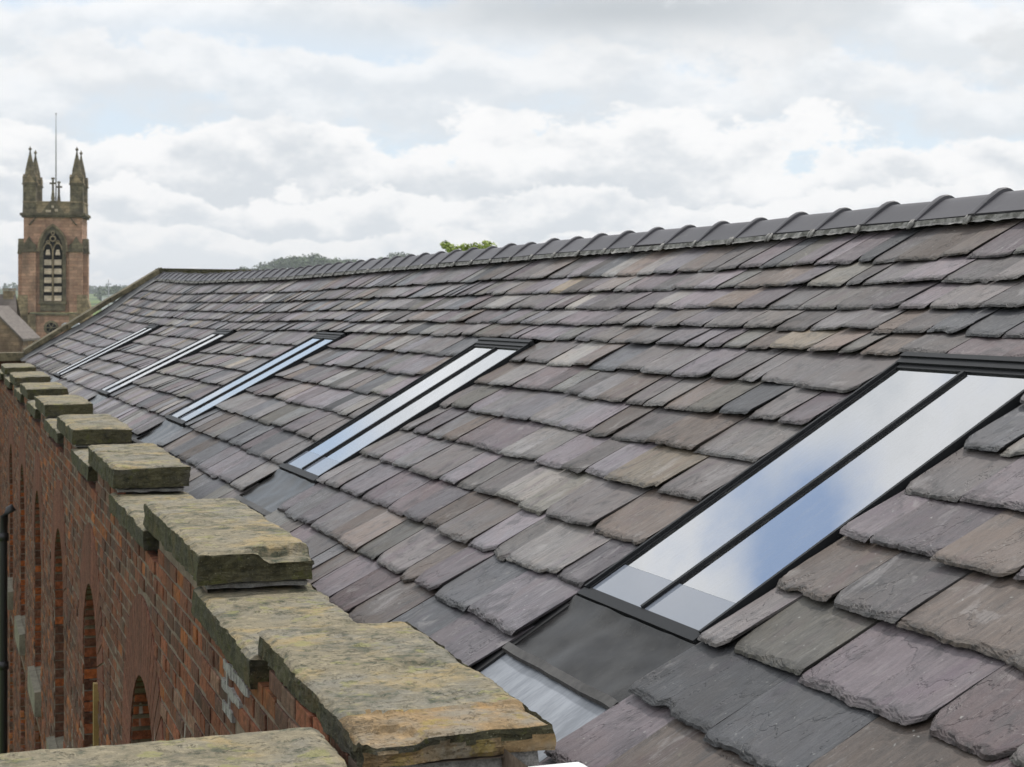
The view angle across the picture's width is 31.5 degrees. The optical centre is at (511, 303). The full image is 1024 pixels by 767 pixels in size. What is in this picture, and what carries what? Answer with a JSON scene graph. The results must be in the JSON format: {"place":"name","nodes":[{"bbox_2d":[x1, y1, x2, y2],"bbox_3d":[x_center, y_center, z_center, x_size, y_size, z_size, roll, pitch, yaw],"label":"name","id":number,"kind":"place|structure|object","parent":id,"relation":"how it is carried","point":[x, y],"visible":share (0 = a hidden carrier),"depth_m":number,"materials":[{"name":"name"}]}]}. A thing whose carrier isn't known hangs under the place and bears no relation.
{"place":"outdoors","nodes":[
{"label":"outdoors","id":0,"kind":"place"},
{"bbox_2d":[0,288,39,351],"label":"stone house","id":1,"kind":"structure","parent":0,"point":[18,333],"depth_m":151.70,"materials":[{"name":"stone"}]},
{"bbox_2d":[0,289,101,314],"bbox_3d":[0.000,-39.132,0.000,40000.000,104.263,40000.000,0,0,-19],"label":"ground","id":2,"kind":"structure","parent":0,"point":[94,301],"depth_m":1762.51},
{"bbox_2d":[102,294,120,309],"bbox_3d":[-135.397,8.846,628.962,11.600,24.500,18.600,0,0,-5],"label":"white shed","id":3,"kind":"structure","parent":2,"relation":"on","point":[104,297],"depth_m":619.61,"materials":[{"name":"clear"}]},
{"bbox_2d":[0,252,417,300],"bbox_3d":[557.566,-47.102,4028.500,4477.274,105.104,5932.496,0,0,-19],"label":"woodland","id":4,"kind":"object","parent":2,"relation":"on","point":[279,263],"visible":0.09,"depth_m":1440.10,"materials":[{"name":"green plant"}]},
{"bbox_2d":[439,240,496,252],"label":"tree","id":5,"kind":"object","parent":2,"relation":"on","point":[449,248],"visible":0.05,"depth_m":54.92,"materials":[{"name":"green plant"}]},
{"bbox_2d":[17,113,92,340],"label":"church tower","id":6,"kind":"structure","parent":0,"point":[53,253],"depth_m":199.82,"materials":[{"name":"red stone"}]},
{"bbox_2d":[44,320,57,333],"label":"round window","id":7,"kind":"structure","parent":6,"relation":"in","point":[49,326],"depth_m":199.56,"materials":[{"name":"stone"}]},
{"bbox_2d":[36,224,68,310],"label":"belfry window","id":8,"kind":"structure","parent":6,"relation":"in","point":[52,243],"depth_m":199.90,"materials":[{"name":"stone"}]},
{"bbox_2d":[0,187,1023,766],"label":"brick building","id":9,"kind":"structure","parent":0,"point":[726,493],"depth_m":7.21,"materials":[{"name":"stone"}]},
{"bbox_2d":[8,577,12,609],"bbox_3d":[-6.860,3.974,24.998,0.210,0.272,1.360,0,0,-18],"label":"window sill","id":10,"kind":"structure","parent":9,"relation":"in","point":[10,590],"depth_m":24.33,"materials":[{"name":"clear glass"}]},
{"bbox_2d":[14,615,25,655],"bbox_3d":[-5.856,3.974,21.854,0.210,0.272,1.360,0,0,-18],"label":"window sill","id":11,"kind":"structure","parent":9,"relation":"in","point":[19,632],"depth_m":21.61,"materials":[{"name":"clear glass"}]},
{"bbox_2d":[28,666,41,716],"bbox_3d":[-4.852,3.974,18.711,0.210,0.272,1.360,0,0,-18],"label":"window sill","id":12,"kind":"structure","parent":9,"relation":"in","point":[34,689],"depth_m":18.38,"materials":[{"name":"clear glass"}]},
{"bbox_2d":[46,736,63,748],"bbox_3d":[-3.848,3.974,15.567,0.210,0.272,1.360,0,0,-18],"label":"window sill","id":13,"kind":"structure","parent":9,"relation":"in","point":[51,742],"depth_m":15.98,"materials":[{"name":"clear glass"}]},
{"bbox_2d":[529,762,586,766],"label":"white trunking","id":14,"kind":"object","parent":9,"relation":"on","point":[575,764],"visible":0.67,"depth_m":4.73,"materials":[{"name":"plastic"}]},
{"bbox_2d":[0,0,1023,288],"label":"sky","id":15,"kind":"structure","parent":0,"point":[209,134],"materials":[{"name":"white"}]}
]}

